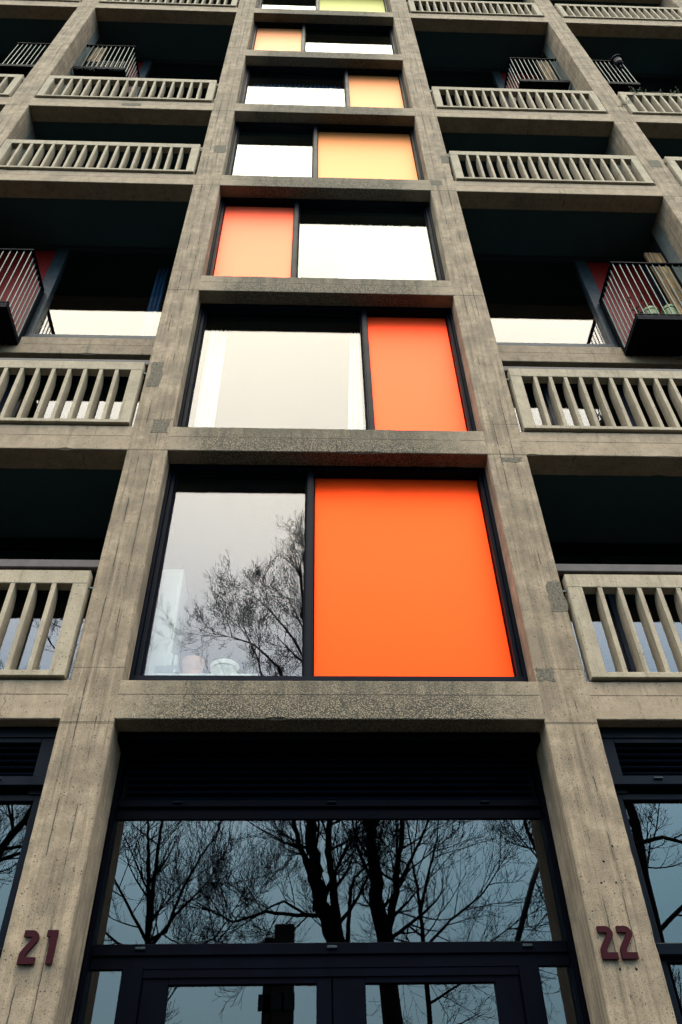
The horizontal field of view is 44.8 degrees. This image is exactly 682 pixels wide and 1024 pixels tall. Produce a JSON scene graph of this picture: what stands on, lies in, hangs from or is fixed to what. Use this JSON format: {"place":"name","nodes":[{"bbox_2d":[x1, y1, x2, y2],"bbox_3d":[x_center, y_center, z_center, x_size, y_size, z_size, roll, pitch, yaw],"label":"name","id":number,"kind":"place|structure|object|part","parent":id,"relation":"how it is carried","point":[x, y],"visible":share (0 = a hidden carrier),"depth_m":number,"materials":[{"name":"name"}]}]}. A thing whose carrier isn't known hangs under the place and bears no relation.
{"place":"outdoors","nodes":[
{"label":"outdoors","id":0,"kind":"place"},
{"bbox_2d":[83,60,128,77],"bbox_3d":[-4.446,-8.200,15.587,0.760,0.630,0.400,1,-45,-2],"label":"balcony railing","id":1,"kind":"object","parent":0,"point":[104,63],"visible":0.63,"depth_m":15.53,"materials":[{"name":"metal"}]},
{"bbox_2d":[0,0,681,1023],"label":"apartment building","id":2,"kind":"structure","parent":0,"point":[424,766],"depth_m":7.49,"materials":[{"name":"concrete"}]},
{"bbox_2d":[0,55,40,64],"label":"deck window","id":3,"kind":"structure","parent":2,"relation":"in","point":[2,57],"depth_m":17.25,"materials":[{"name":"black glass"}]},
{"bbox_2d":[17,930,58,964],"bbox_3d":[-1.619,2.326,4.420,0.182,0.168,0.018,1,-45,-2],"label":"house number","id":4,"kind":"object","parent":2,"relation":"attached to","point":[23,959],"visible":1,"depth_m":4.41,"materials":[{"name":"red paint"}]},
{"bbox_2d":[0,538,104,669],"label":"balcony window","id":5,"kind":"structure","parent":2,"relation":"in","point":[48,545],"depth_m":8.06,"materials":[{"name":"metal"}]},
{"bbox_2d":[0,375,145,418],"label":"balcony window","id":6,"kind":"structure","parent":2,"relation":"in","point":[44,378],"depth_m":9.92,"materials":[{"name":"glass"}]},
{"bbox_2d":[0,245,177,338],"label":"deck window","id":7,"kind":"structure","parent":2,"relation":"in","point":[52,261],"depth_m":11.23,"materials":[{"name":"grey metal"}]},
{"bbox_2d":[70,67,121,70],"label":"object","id":8,"kind":"object","parent":2,"relation":"hanging from","point":[96,68],"visible":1,"depth_m":15.02,"materials":[{"name":"plant"}]},
{"bbox_2d":[140,268,168,335],"bbox_3d":[-2.498,-2.680,10.983,0.160,2.140,0.063,1,-45,-2],"label":"curtain","id":9,"kind":"object","parent":2,"relation":"hanging from","point":[151,316],"visible":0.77,"depth_m":11.10,"materials":[{"name":"fabric"}]},
{"bbox_2d":[101,58,223,96],"bbox_3d":[-3.548,-8.648,16.587,2.853,2.375,0.130,1,-45,-2],"label":"deck window","id":10,"kind":"structure","parent":2,"relation":"in","point":[144,65],"depth_m":17.35,"materials":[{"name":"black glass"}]},
{"bbox_2d":[145,569,187,674],"bbox_3d":[-1.439,1.157,6.743,0.175,1.515,0.385,1,-45,-2],"label":"tall cupboard","id":11,"kind":"object","parent":2,"relation":"in","point":[167,633],"visible":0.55,"depth_m":6.81,"materials":[{"name":"white paint"}]},
{"bbox_3d":[-1.433,1.028,6.609,0.135,1.400,0.014,1,-45,-2],"label":"cupboard door","id":12,"kind":"part","parent":11,"relation":"part of","materials":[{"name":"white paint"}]},
{"bbox_2d":[147,674,257,675],"bbox_3d":[-1.026,1.288,6.184,0.815,0.018,0.260,1,-45,-2],"label":"window shelf","id":13,"kind":"object","parent":2,"relation":"attached to","point":[209,674],"depth_m":6.09,"materials":[{"name":"white paint"}]},
{"bbox_2d":[154,666,179,673],"bbox_3d":[-1.300,1.221,6.192,0.175,0.096,0.126,1,-45,-2],"label":"storage box","id":14,"kind":"object","parent":13,"relation":"on","point":[167,669],"visible":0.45,"depth_m":6.16,"materials":[{"name":"white paint"}]},
{"bbox_2d":[166,653,173,665],"bbox_3d":[-1.294,1.139,6.260,0.040,0.115,0.085,1,-45,-2],"label":"book","id":15,"kind":"object","parent":14,"relation":"on","point":[170,659],"visible":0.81,"depth_m":6.24,"materials":[{"name":"white paper"}]},
{"bbox_2d":[173,655,178,665],"bbox_3d":[-1.249,1.145,6.257,0.024,0.100,0.085,1,-45,-2],"label":"book","id":16,"kind":"object","parent":14,"relation":"on","point":[176,662],"visible":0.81,"depth_m":6.24,"materials":[{"name":"white paper"}]},
{"bbox_2d":[182,655,204,673],"bbox_3d":[-1.119,1.198,6.227,0.176,0.172,0.176,1,-45,-2],"label":"flower pot","id":17,"kind":"object","parent":13,"relation":"on","point":[193,664],"visible":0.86,"depth_m":6.20,"materials":[{"name":"pink ceramic"}]},
{"bbox_2d":[210,659,238,673],"bbox_3d":[-0.878,1.216,6.221,0.220,0.130,0.220,1,-45,-2],"label":"flower pot","id":18,"kind":"object","parent":13,"relation":"on","point":[223,666],"visible":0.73,"depth_m":6.17,"materials":[{"name":"white ceramic"}]},
{"bbox_2d":[242,649,257,673],"bbox_3d":[-0.693,1.170,6.269,0.126,0.255,0.140,15,-47,-16],"label":"potted plant","id":19,"kind":"object","parent":13,"relation":"on","point":[249,669],"visible":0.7,"depth_m":6.26,"materials":[{"name":"grey plant"}]},
{"bbox_2d":[194,329,227,426],"bbox_3d":[-1.368,-1.278,8.617,0.200,2.180,0.043,1,-45,-2],"label":"curtain","id":20,"kind":"object","parent":2,"relation":"hanging from","point":[205,416],"visible":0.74,"depth_m":8.72,"materials":[{"name":"white fabric"}]},
{"bbox_2d":[239,147,308,176],"bbox_3d":[-1.016,-5.040,12.475,1.060,2.140,0.063,1,-45,-2],"label":"curtain","id":21,"kind":"object","parent":2,"relation":"hanging from","point":[264,161],"visible":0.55,"depth_m":12.85,"materials":[{"name":"white fabric"}]},
{"bbox_2d":[249,84,340,105],"bbox_3d":[-0.791,-7.011,14.327,1.600,2.140,0.043,1,-45,-2],"label":"curtain","id":22,"kind":"object","parent":2,"relation":"hanging from","point":[298,95],"visible":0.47,"depth_m":14.73,"materials":[{"name":"white fabric"}]},
{"bbox_2d":[249,22,397,53],"bbox_3d":[-0.335,-9.121,16.176,2.851,2.393,0.129,1,-45,-2],"label":"window","id":23,"kind":"structure","parent":2,"relation":"in","point":[274,36],"depth_m":16.78,"materials":[{"name":"metal"}]},
{"bbox_2d":[257,0,389,11],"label":"window","id":24,"kind":"structure","parent":2,"relation":"in","point":[332,5],"depth_m":18.28,"materials":[{"name":"metal"}]},
{"bbox_2d":[239,66,409,107],"bbox_3d":[-0.287,-7.202,14.276,2.851,2.393,0.129,1,-45,-2],"label":"window","id":25,"kind":"structure","parent":2,"relation":"in","point":[362,87],"depth_m":14.82,"materials":[{"name":"metal"}]},
{"bbox_2d":[225,122,424,179],"bbox_3d":[-0.239,-5.284,12.377,2.851,2.394,0.129,1,-45,-2],"label":"window","id":26,"kind":"structure","parent":2,"relation":"in","point":[343,151],"depth_m":12.72,"materials":[{"name":"metal"}]},
{"bbox_2d":[206,197,445,280],"bbox_3d":[-0.192,-3.366,10.478,2.851,2.393,0.129,1,-45,-2],"label":"window","id":27,"kind":"structure","parent":2,"relation":"in","point":[253,237],"depth_m":10.73,"materials":[{"name":"metal"}]},
{"bbox_2d":[177,303,476,430],"bbox_3d":[-0.144,-1.447,8.578,2.851,2.394,0.129,1,-45,-2],"label":"window","id":28,"kind":"structure","parent":2,"relation":"in","point":[414,378],"depth_m":8.77,"materials":[{"name":"metal"}]},
{"bbox_2d":[129,464,528,681],"bbox_3d":[-0.096,0.471,6.679,2.851,2.393,0.129,1,-45,-2],"label":"window","id":29,"kind":"structure","parent":2,"relation":"in","point":[405,565],"depth_m":6.67,"materials":[{"name":"metal"}]},
{"bbox_2d":[348,332,363,429],"bbox_3d":[0.131,-1.262,8.671,0.180,2.180,0.043,1,-45,-2],"label":"curtain","id":30,"kind":"object","parent":2,"relation":"hanging from","point":[355,413],"visible":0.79,"depth_m":8.71,"materials":[{"name":"white fabric"}]},
{"bbox_2d":[336,224,429,279],"bbox_3d":[0.537,-3.148,10.615,1.170,2.180,0.063,1,-45,-2],"label":"curtain","id":31,"kind":"object","parent":2,"relation":"hanging from","point":[389,252],"visible":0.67,"depth_m":10.85,"materials":[{"name":"white fabric"}]},
{"bbox_2d":[424,68,542,106],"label":"deck window","id":32,"kind":"structure","parent":2,"relation":"in","point":[498,76],"depth_m":17.57,"materials":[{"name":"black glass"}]},
{"bbox_2d":[474,255,667,346],"bbox_3d":[2.974,-2.826,11.117,2.853,2.375,0.130,1,-45,-2],"label":"deck window","id":33,"kind":"structure","parent":2,"relation":"in","point":[591,272],"depth_m":11.48,"materials":[{"name":"grey metal"}]},
{"bbox_2d":[507,381,681,426],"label":"balcony window","id":34,"kind":"structure","parent":2,"relation":"in","point":[528,386],"depth_m":10.14,"materials":[{"name":"metal"}]},
{"bbox_2d":[550,543,681,671],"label":"balcony window","id":35,"kind":"structure","parent":2,"relation":"in","point":[596,550],"depth_m":8.25,"materials":[{"name":"metal"}]},
{"bbox_2d":[610,54,622,68],"bbox_3d":[5.462,-8.829,16.288,0.250,0.462,0.250,1,-45,-2],"label":"lantern","id":36,"kind":"object","parent":2,"relation":"attached to","point":[616,60],"visible":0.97,"depth_m":16.28,"materials":[{"name":"metal"}]},
{"bbox_2d":[596,926,638,959],"bbox_3d":[1.511,2.359,4.531,0.197,0.168,0.018,1,-45,-2],"label":"house number","id":37,"kind":"object","parent":2,"relation":"attached to","point":[606,954],"visible":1,"depth_m":4.51,"materials":[{"name":"red paint"}]},
{"bbox_2d":[601,73,681,81],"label":"deck window","id":38,"kind":"structure","parent":2,"relation":"in","point":[636,76],"depth_m":17.73,"materials":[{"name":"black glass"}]},
{"bbox_2d":[626,291,662,312],"bbox_3d":[3.676,-2.435,9.946,0.330,0.430,0.374,-27,-50,23],"label":"potted plant","id":39,"kind":"object","parent":2,"relation":"on","point":[638,304],"visible":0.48,"depth_m":9.98,"materials":[{"name":"green plant"}]},
{"bbox_2d":[641,306,659,313],"bbox_3d":[3.749,-2.316,9.956,0.224,0.272,0.224,1,-45,-2],"label":"planter tub","id":40,"kind":"object","parent":2,"relation":"on","point":[651,308],"visible":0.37,"depth_m":9.94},
{"bbox_2d":[628,87,677,101],"bbox_3d":[5.367,-7.113,14.090,1.220,0.343,0.226,1,-45,-2],"label":"climbing plant","id":41,"kind":"object","parent":2,"relation":"attached to","point":[650,92],"visible":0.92,"depth_m":14.07,"materials":[{"name":"green plant"}]},
{"bbox_2d":[661,304,677,313],"bbox_3d":[4.008,-2.345,9.997,0.172,0.362,0.172,1,-45,-2],"label":"planter tub","id":42,"kind":"object","parent":2,"relation":"on","point":[672,308],"visible":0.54,"depth_m":10.03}
]}

